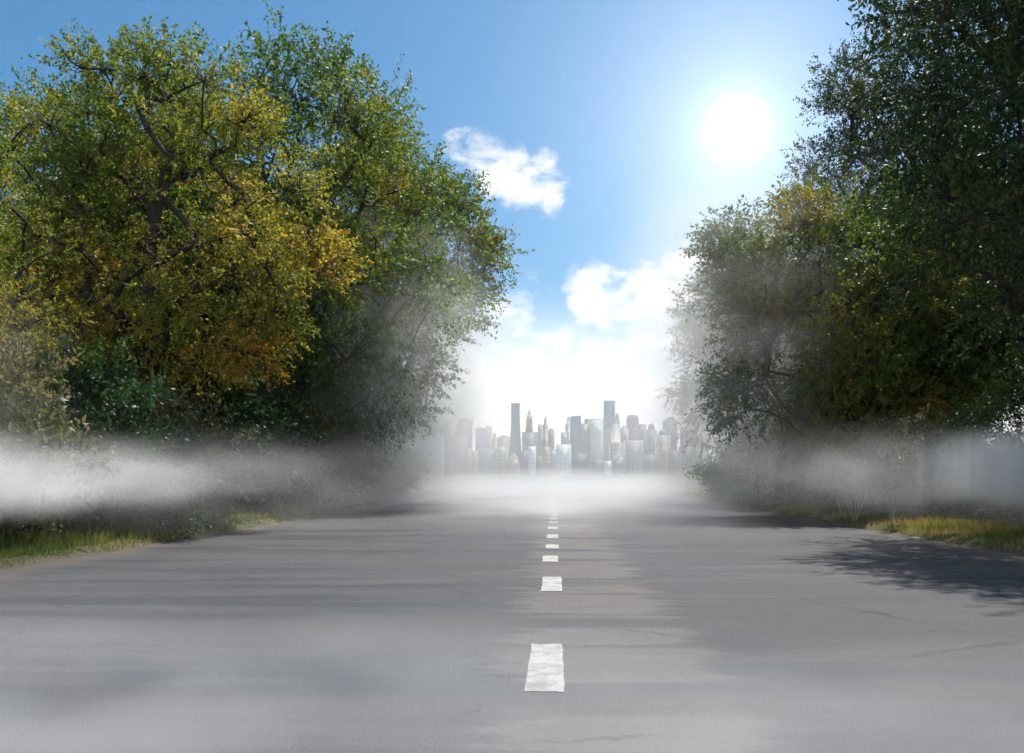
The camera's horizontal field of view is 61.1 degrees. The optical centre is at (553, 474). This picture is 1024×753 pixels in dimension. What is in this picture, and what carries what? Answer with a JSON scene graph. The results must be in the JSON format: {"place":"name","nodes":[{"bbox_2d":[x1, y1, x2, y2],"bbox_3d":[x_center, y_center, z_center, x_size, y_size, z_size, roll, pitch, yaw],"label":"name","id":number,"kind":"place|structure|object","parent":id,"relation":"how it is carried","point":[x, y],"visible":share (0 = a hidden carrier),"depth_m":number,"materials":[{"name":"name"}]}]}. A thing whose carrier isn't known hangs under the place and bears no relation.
{"place":"outdoors","nodes":[
{"label":"outdoors","id":0,"kind":"place"},
{"bbox_2d":[0,476,1023,752],"bbox_3d":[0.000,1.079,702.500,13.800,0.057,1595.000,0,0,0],"label":"road","id":1,"kind":"structure","parent":0,"point":[672,624],"depth_m":5.91,"materials":[{"name":"grey asphalt"}]},
{"bbox_2d":[524,643,564,691],"bbox_3d":[-0.045,1.093,4.999,0.207,0.008,1.296,0,0,0],"label":"road marking","id":2,"kind":"object","parent":1,"relation":"on","point":[545,668],"visible":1,"depth_m":4.86,"materials":[{"name":"paint"}]},
{"bbox_2d":[542,556,557,561],"bbox_3d":[-0.044,1.091,11.295,0.210,0.009,0.920,0,0,0],"label":"road marking","id":3,"kind":"object","parent":1,"relation":"on","point":[550,558],"visible":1,"depth_m":11.16,"materials":[{"name":"paint"}]},
{"bbox_2d":[541,577,561,590],"bbox_3d":[-0.021,1.091,8.713,0.210,0.013,1.069,0,0,0],"label":"road marking","id":4,"kind":"object","parent":1,"relation":"on","point":[551,583],"visible":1,"depth_m":8.65,"materials":[{"name":"paint"}]},
{"bbox_2d":[546,544,558,548],"bbox_3d":[-0.021,1.092,13.232,0.209,0.005,0.756,0,0,0],"label":"road marking","id":5,"kind":"object","parent":1,"relation":"on","point":[551,546],"visible":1,"depth_m":13.25,"materials":[{"name":"paint"}]},
{"bbox_2d":[547,534,557,537],"bbox_3d":[-0.021,1.089,15.427,0.210,0.006,1.010,0,0,0],"label":"road marking","id":6,"kind":"object","parent":1,"relation":"on","point":[552,535],"visible":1,"depth_m":15.44,"materials":[{"name":"paint"}]},
{"bbox_2d":[0,475,1023,569],"bbox_3d":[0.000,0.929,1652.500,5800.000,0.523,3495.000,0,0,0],"label":"ground","id":7,"kind":"structure","parent":0,"point":[85,551],"depth_m":17.70,"materials":[{"name":"green plant"}]},
{"bbox_2d":[0,129,98,420],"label":"maple tree","id":8,"kind":"object","parent":7,"relation":"on","point":[23,332],"visible":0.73,"depth_m":13.77,"materials":[{"name":"green plant"}]},
{"bbox_2d":[3,178,124,336],"bbox_3d":[-17.167,-5.580,32.762,10.753,12.772,8.862,0,0,-2],"label":"leafy tree","id":9,"kind":"object","parent":7,"relation":"on","point":[46,221],"depth_m":30.89,"materials":[{"name":"green plant"}]},
{"bbox_2d":[0,326,139,547],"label":"bush","id":10,"kind":"object","parent":7,"relation":"on","point":[37,465],"visible":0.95,"depth_m":12.32,"materials":[{"name":"green plant"}]},
{"bbox_2d":[14,322,185,514],"bbox_3d":[-10.737,-0.658,19.167,5.304,5.500,6.888,0,0,-35],"label":"bush","id":11,"kind":"object","parent":7,"relation":"on","point":[107,359],"visible":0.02,"depth_m":18.96,"materials":[{"name":"green plant"}]},
{"bbox_2d":[0,349,212,521],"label":"bush","id":12,"kind":"object","parent":7,"relation":"on","point":[4,477],"visible":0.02,"depth_m":16.92,"materials":[{"name":"green plant"}]},
{"bbox_2d":[0,57,227,420],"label":"leafy tree","id":13,"kind":"object","parent":7,"relation":"on","point":[6,125],"visible":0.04,"depth_m":22.71,"materials":[{"name":"green plant"}]},
{"bbox_2d":[0,331,233,539],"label":"bush","id":14,"kind":"object","parent":7,"relation":"on","point":[153,458],"visible":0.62,"depth_m":14.49,"materials":[{"name":"green plant"}]},
{"bbox_2d":[87,369,264,524],"bbox_3d":[-8.311,-0.143,18.467,4.070,4.028,5.286,0,0,-45],"label":"bush","id":15,"kind":"object","parent":7,"relation":"on","point":[223,497],"visible":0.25,"depth_m":17.93,"materials":[{"name":"green plant"}]},
{"bbox_2d":[8,113,355,496],"bbox_3d":[-10.511,-4.835,25.534,8.862,11.562,10.753,0,0,-44],"label":"leafy tree","id":16,"kind":"object","parent":7,"relation":"on","point":[311,346],"visible":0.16,"depth_m":23.86,"materials":[{"name":"green plant"}]},
{"bbox_2d":[0,13,373,413],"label":"maple tree","id":17,"kind":"object","parent":7,"relation":"on","point":[143,283],"visible":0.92,"depth_m":18.18,"materials":[{"name":"green plant"}]},
{"bbox_2d":[160,341,328,511],"bbox_3d":[-8.576,-0.770,21.593,5.488,5.042,4.356,0,0,8],"label":"bush","id":18,"kind":"object","parent":7,"relation":"on","point":[273,429],"visible":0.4,"depth_m":21.05,"materials":[{"name":"green plant"}]},
{"bbox_2d":[219,395,374,506],"bbox_3d":[-8.238,-0.225,25.379,4.070,4.315,5.286,0,0,21],"label":"bush","id":19,"kind":"object","parent":7,"relation":"on","point":[310,469],"visible":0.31,"depth_m":26.03,"materials":[{"name":"green plant"}]},
{"bbox_2d":[96,0,499,505],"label":"leafy tree","id":20,"kind":"object","parent":7,"relation":"on","point":[366,135],"visible":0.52,"depth_m":26.18,"materials":[{"name":"green plant"}]},
{"bbox_2d":[246,300,408,428],"bbox_3d":[-12.254,-5.426,45.982,9.976,12.862,9.896,0,0,-16],"label":"leafy tree","id":21,"kind":"object","parent":7,"relation":"on","point":[347,364],"visible":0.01,"depth_m":44.64,"materials":[{"name":"green plant"}]},
{"bbox_2d":[282,376,401,503],"bbox_3d":[-7.713,-0.929,30.270,5.027,5.602,6.332,0,0,-16],"label":"bush","id":22,"kind":"object","parent":7,"relation":"on","point":[371,463],"visible":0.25,"depth_m":29.56,"materials":[{"name":"green plant"}]},
{"bbox_2d":[339,439,435,501],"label":"bush","id":23,"kind":"object","parent":7,"relation":"on","point":[403,479],"visible":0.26,"depth_m":34.70,"materials":[{"name":"green plant"}]},
{"bbox_2d":[266,114,534,498],"bbox_3d":[-7.462,-6.768,34.798,12.225,15.596,10.074,0,0,15],"label":"leafy tree","id":24,"kind":"object","parent":7,"relation":"on","point":[486,252],"visible":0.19,"depth_m":34.28,"materials":[{"name":"green plant"}]},
{"bbox_2d":[398,417,410,451],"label":"city tower","id":25,"kind":"structure","parent":7,"relation":"on","point":[401,436],"depth_m":2073.05,"materials":[{"name":"grey"}]},
{"bbox_2d":[386,434,429,494],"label":"bush","id":26,"kind":"object","parent":7,"relation":"on","point":[409,457],"visible":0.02,"depth_m":39.87,"materials":[{"name":"green plant"}]},
{"bbox_2d":[403,438,418,473],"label":"city block","id":27,"kind":"structure","parent":7,"relation":"on","point":[415,444],"depth_m":1764.27,"materials":[{"name":"grey"}]},
{"bbox_2d":[411,424,421,474],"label":"city tower","id":28,"kind":"structure","parent":7,"relation":"on","point":[416,435],"depth_m":2020.83,"materials":[{"name":"grey"}]},
{"bbox_2d":[421,414,434,433],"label":"city tower","id":29,"kind":"structure","parent":7,"relation":"on","point":[431,423],"depth_m":2043.64,"materials":[{"name":"stone"}]},
{"bbox_2d":[420,434,443,474],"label":"city block","id":30,"kind":"structure","parent":7,"relation":"on","point":[430,444],"depth_m":1780.35,"materials":[{"name":"grey"}]},
{"bbox_2d":[434,425,442,433],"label":"city tower","id":31,"kind":"structure","parent":7,"relation":"on","point":[438,428],"depth_m":2097.97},
{"bbox_2d":[440,423,451,474],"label":"city tower","id":32,"kind":"structure","parent":7,"relation":"on","point":[446,431],"depth_m":2054.24,"materials":[{"name":"stone"}]},
{"bbox_2d":[446,442,451,474],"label":"city block","id":33,"kind":"structure","parent":7,"relation":"on","point":[448,458],"depth_m":1754.47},
{"bbox_2d":[452,446,463,474],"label":"city block","id":34,"kind":"structure","parent":7,"relation":"on","point":[457,460],"depth_m":1710.63,"materials":[{"name":"grey"}]},
{"bbox_2d":[452,429,466,447],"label":"city block","id":35,"kind":"structure","parent":7,"relation":"on","point":[459,437],"depth_m":1986.40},
{"bbox_2d":[457,418,472,474],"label":"city tower","id":36,"kind":"structure","parent":7,"relation":"on","point":[465,425],"depth_m":2070.83,"materials":[{"name":"stone"}]},
{"bbox_2d":[464,448,470,474],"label":"city block","id":37,"kind":"structure","parent":7,"relation":"on","point":[467,461],"depth_m":1734.27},
{"bbox_2d":[472,450,477,474],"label":"city block","id":38,"kind":"structure","parent":7,"relation":"on","point":[474,462],"depth_m":1692.10,"materials":[{"name":"grey concrete"}]},
{"bbox_2d":[475,427,485,450],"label":"city tower","id":39,"kind":"structure","parent":7,"relation":"on","point":[480,437],"depth_m":2039.78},
{"bbox_2d":[478,449,496,474],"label":"city block","id":40,"kind":"structure","parent":7,"relation":"on","point":[487,461],"depth_m":1741.75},
{"bbox_2d":[486,426,492,448],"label":"city tower","id":41,"kind":"structure","parent":7,"relation":"on","point":[489,433],"depth_m":2089.05,"materials":[{"name":"grey"}]},
{"bbox_2d":[492,432,496,448],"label":"city block","id":42,"kind":"structure","parent":7,"relation":"on","point":[494,442],"depth_m":2055.43,"materials":[{"name":"grey concrete"}]},
{"bbox_2d":[497,445,507,474],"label":"city block","id":43,"kind":"structure","parent":7,"relation":"on","point":[502,455],"depth_m":1790.38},
{"bbox_2d":[497,435,509,461],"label":"city block","id":44,"kind":"structure","parent":7,"relation":"on","point":[503,440],"depth_m":2087.03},
{"bbox_2d":[0,464,1023,537],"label":"undergrowth","id":45,"kind":"object","parent":7,"relation":"on","point":[1014,511],"visible":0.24,"depth_m":17.84,"materials":[{"name":"green plant"}]},
{"bbox_2d":[507,453,519,474],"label":"city block","id":46,"kind":"structure","parent":7,"relation":"on","point":[513,465],"depth_m":1724.56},
{"bbox_2d":[509,403,521,461],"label":"city tower","id":47,"kind":"structure","parent":7,"relation":"on","point":[515,440],"depth_m":1989.52,"materials":[{"name":"stone"}]},
{"bbox_2d":[520,451,527,474],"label":"city block","id":48,"kind":"structure","parent":7,"relation":"on","point":[523,462],"depth_m":1772.42,"materials":[{"name":"stone"}]},
{"bbox_2d":[525,408,532,431],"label":"city tower","id":49,"kind":"structure","parent":7,"relation":"on","point":[529,424],"depth_m":2040.60,"materials":[{"name":"stone"}]},
{"bbox_2d":[522,432,537,455],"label":"city block","id":50,"kind":"structure","parent":7,"relation":"on","point":[529,438],"depth_m":1941.21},
{"bbox_2d":[528,446,535,474],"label":"city block","id":51,"kind":"structure","parent":7,"relation":"on","point":[531,460],"depth_m":1713.67,"materials":[{"name":"grey"}]},
{"bbox_2d":[536,455,542,474],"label":"city block","id":52,"kind":"structure","parent":7,"relation":"on","point":[539,464],"depth_m":1791.25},
{"bbox_2d":[538,424,542,455],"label":"city tower","id":53,"kind":"structure","parent":7,"relation":"on","point":[540,432],"depth_m":2073.69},
{"bbox_2d":[542,417,547,455],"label":"city tower","id":54,"kind":"structure","parent":7,"relation":"on","point":[545,436],"depth_m":2034.64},
{"bbox_2d":[543,446,549,474],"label":"city block","id":55,"kind":"structure","parent":7,"relation":"on","point":[546,460],"depth_m":1733.22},
{"bbox_2d":[548,428,554,449],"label":"city block","id":56,"kind":"structure","parent":7,"relation":"on","point":[551,437],"depth_m":1993.88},
{"bbox_2d":[550,450,555,475],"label":"city block","id":57,"kind":"structure","parent":7,"relation":"on","point":[552,462],"depth_m":1783.81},
{"bbox_2d":[556,444,570,475],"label":"city block","id":58,"kind":"structure","parent":7,"relation":"on","point":[563,459],"depth_m":1686.47,"materials":[{"name":"grey"}]},
{"bbox_2d":[561,432,568,443],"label":"city block","id":59,"kind":"structure","parent":7,"relation":"on","point":[564,437],"depth_m":1989.60,"materials":[{"name":"grey"}]},
{"bbox_2d":[565,417,569,443],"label":"city tower","id":60,"kind":"structure","parent":7,"relation":"on","point":[567,427],"depth_m":2073.75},
{"bbox_2d":[570,415,580,452],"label":"city tower","id":61,"kind":"structure","parent":7,"relation":"on","point":[575,432],"depth_m":2004.67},
{"bbox_2d":[571,453,588,474],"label":"city block","id":62,"kind":"structure","parent":7,"relation":"on","point":[579,463],"depth_m":1742.65,"materials":[{"name":"stone"}]},
{"bbox_2d":[581,424,588,452],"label":"city tower","id":63,"kind":"structure","parent":7,"relation":"on","point":[584,438],"depth_m":2049.46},
{"bbox_2d":[584,419,589,474],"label":"city tower","id":64,"kind":"structure","parent":7,"relation":"on","point":[586,421],"depth_m":2091.49,"materials":[{"name":"stone"}]},
{"bbox_2d":[590,419,602,459],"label":"city tower","id":65,"kind":"structure","parent":7,"relation":"on","point":[596,438],"depth_m":2023.26,"materials":[{"name":"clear glass"}]},
{"bbox_2d":[590,459,604,474],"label":"city block","id":66,"kind":"structure","parent":7,"relation":"on","point":[597,466],"depth_m":1662.41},
{"bbox_2d":[605,461,611,474],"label":"city block","id":67,"kind":"structure","parent":7,"relation":"on","point":[608,467],"depth_m":1643.48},
{"bbox_2d":[603,400,614,460],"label":"city tower","id":68,"kind":"structure","parent":7,"relation":"on","point":[608,413],"depth_m":2107.38,"materials":[{"name":"glass"}]},
{"bbox_2d":[609,421,622,460],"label":"city tower","id":69,"kind":"structure","parent":7,"relation":"on","point":[615,444],"depth_m":1979.22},
{"bbox_2d":[615,413,619,428],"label":"city tower","id":70,"kind":"structure","parent":7,"relation":"on","point":[617,417],"depth_m":2076.61,"materials":[{"name":"stone"}]},
{"bbox_2d":[611,450,624,474],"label":"city block","id":71,"kind":"structure","parent":7,"relation":"on","point":[618,464],"depth_m":1767.93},
{"bbox_2d":[620,426,628,442],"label":"city tower","id":72,"kind":"structure","parent":7,"relation":"on","point":[624,432],"depth_m":2000.43,"materials":[{"name":"grey"}]},
{"bbox_2d":[623,440,642,474],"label":"city block","id":73,"kind":"structure","parent":7,"relation":"on","point":[632,451],"depth_m":1797.17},
{"bbox_2d":[626,415,639,439],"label":"city tower","id":74,"kind":"structure","parent":7,"relation":"on","point":[632,423],"depth_m":2044.87,"materials":[{"name":"stone"}]},
{"bbox_2d":[639,424,645,453],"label":"city tower","id":75,"kind":"structure","parent":7,"relation":"on","point":[642,432],"depth_m":2100.07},
{"bbox_2d":[641,454,658,474],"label":"city block","id":76,"kind":"structure","parent":7,"relation":"on","point":[649,464],"depth_m":1685.08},
{"bbox_2d":[646,423,656,453],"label":"city tower","id":77,"kind":"structure","parent":7,"relation":"on","point":[651,432],"depth_m":2055.48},
{"bbox_2d":[655,429,670,453],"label":"city block","id":78,"kind":"structure","parent":7,"relation":"on","point":[662,437],"depth_m":1981.36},
{"bbox_2d":[658,444,668,474],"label":"city block","id":79,"kind":"structure","parent":7,"relation":"on","point":[663,449],"depth_m":1768.59,"materials":[{"name":"grey"}]},
{"bbox_2d":[663,418,676,449],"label":"city tower","id":80,"kind":"structure","parent":7,"relation":"on","point":[669,428],"depth_m":2074.48,"materials":[{"name":"grey"}]},
{"bbox_2d":[667,450,680,474],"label":"city block","id":81,"kind":"structure","parent":7,"relation":"on","point":[673,462],"depth_m":1719.56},
{"bbox_2d":[679,446,694,474],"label":"city block","id":82,"kind":"structure","parent":7,"relation":"on","point":[687,458],"depth_m":1772.85,"materials":[{"name":"grey concrete"}]},
{"bbox_2d":[680,428,695,454],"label":"city tower","id":83,"kind":"structure","parent":7,"relation":"on","point":[683,442],"depth_m":2024.44,"materials":[{"name":"grey"}]},
{"bbox_2d":[696,435,703,446],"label":"city block","id":84,"kind":"structure","parent":7,"relation":"on","point":[700,437],"depth_m":2075.39,"materials":[{"name":"grey"}]},
{"bbox_2d":[695,442,711,470],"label":"city block","id":85,"kind":"structure","parent":7,"relation":"on","point":[704,453],"depth_m":1817.02,"materials":[{"name":"grey"}]},
{"bbox_2d":[683,419,775,498],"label":"bush","id":86,"kind":"object","parent":7,"relation":"on","point":[715,477],"visible":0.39,"depth_m":35.39,"materials":[{"name":"green plant"}]},
{"bbox_2d":[725,433,775,496],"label":"bush","id":87,"kind":"object","parent":7,"relation":"on","point":[749,487],"visible":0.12,"depth_m":34.90,"materials":[{"name":"green plant"}]},
{"bbox_2d":[712,307,794,449],"bbox_3d":[12.896,-4.719,46.762,9.621,11.428,7.929,0,0,-14],"label":"leafy tree","id":88,"kind":"object","parent":7,"relation":"on","point":[773,404],"depth_m":46.64,"materials":[{"name":"green plant"}]},
{"bbox_2d":[653,217,894,495],"bbox_3d":[8.717,-4.483,33.274,8.167,11.032,9.608,0,0,38],"label":"leafy tree","id":89,"kind":"object","parent":7,"relation":"on","point":[698,335],"visible":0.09,"depth_m":32.34,"materials":[{"name":"green plant"}]},
{"bbox_2d":[721,399,898,507],"bbox_3d":[7.911,-0.279,27.009,5.726,4.603,4.409,0,0,-41],"label":"bush","id":90,"kind":"object","parent":7,"relation":"on","point":[798,474],"visible":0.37,"depth_m":26.44,"materials":[{"name":"green plant"}]},
{"bbox_2d":[752,368,888,496],"bbox_3d":[10.152,-1.287,31.382,5.165,6.351,6.506,0,0,-22],"label":"bush","id":91,"kind":"object","parent":7,"relation":"on","point":[788,455],"visible":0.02,"depth_m":32.07,"materials":[{"name":"green plant"}]},
{"bbox_2d":[827,438,858,516],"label":"sapling","id":92,"kind":"object","parent":7,"relation":"on","point":[841,468],"visible":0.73,"depth_m":20.22,"materials":[{"name":"green plant"}]},
{"bbox_2d":[669,155,1023,508],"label":"leafy tree","id":93,"kind":"object","parent":7,"relation":"on","point":[903,354],"visible":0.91,"depth_m":22.02,"materials":[{"name":"green plant"}]},
{"bbox_2d":[815,432,886,521],"bbox_3d":[6.431,0.065,18.555,1.682,1.996,0.872,0,0,0],"label":"sapling","id":94,"kind":"object","parent":7,"relation":"on","point":[862,482],"visible":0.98,"depth_m":18.58,"materials":[{"name":"plant"}]},
{"bbox_2d":[772,0,1023,477],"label":"leafy tree","id":95,"kind":"object","parent":7,"relation":"on","point":[857,86],"visible":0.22,"depth_m":26.88,"materials":[{"name":"green plant"}]},
{"bbox_2d":[876,416,923,525],"bbox_3d":[6.813,-0.070,17.077,0.801,2.245,1.125,0,0,32],"label":"sapling","id":96,"kind":"object","parent":7,"relation":"on","point":[885,480],"visible":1,"depth_m":17.07,"materials":[{"name":"green plant"}]},
{"bbox_2d":[824,402,989,512],"bbox_3d":[8.409,0.031,20.720,3.731,3.452,4.845,0,0,-16],"label":"bush","id":97,"kind":"object","parent":7,"relation":"on","point":[896,428],"visible":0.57,"depth_m":19.66,"materials":[{"name":"green plant"}]},
{"bbox_2d":[822,0,1023,384],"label":"leafy tree","id":98,"kind":"object","parent":7,"relation":"on","point":[943,168],"visible":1,"depth_m":13.84,"materials":[{"name":"green plant"}]},
{"bbox_2d":[876,401,1019,487],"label":"bush","id":99,"kind":"object","parent":7,"relation":"on","point":[931,423],"visible":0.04,"depth_m":25.74,"materials":[{"name":"green plant"}]},
{"bbox_2d":[875,182,1023,433],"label":"leafy tree","id":100,"kind":"object","parent":7,"relation":"on","point":[1006,408],"visible":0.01,"depth_m":33.83,"materials":[{"name":"green plant"}]},
{"bbox_2d":[895,368,1023,518],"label":"bush","id":101,"kind":"object","parent":7,"relation":"on","point":[992,460],"visible":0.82,"depth_m":18.11,"materials":[{"name":"green plant"}]},
{"bbox_2d":[901,3,1023,412],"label":"leafy tree","id":102,"kind":"object","parent":7,"relation":"on","point":[982,348],"visible":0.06,"depth_m":22.20,"materials":[{"name":"green plant"}]},
{"bbox_2d":[0,0,1023,467],"label":"sky","id":103,"kind":"structure","parent":0,"point":[600,129],"materials":[{"name":"blue"}]}
]}

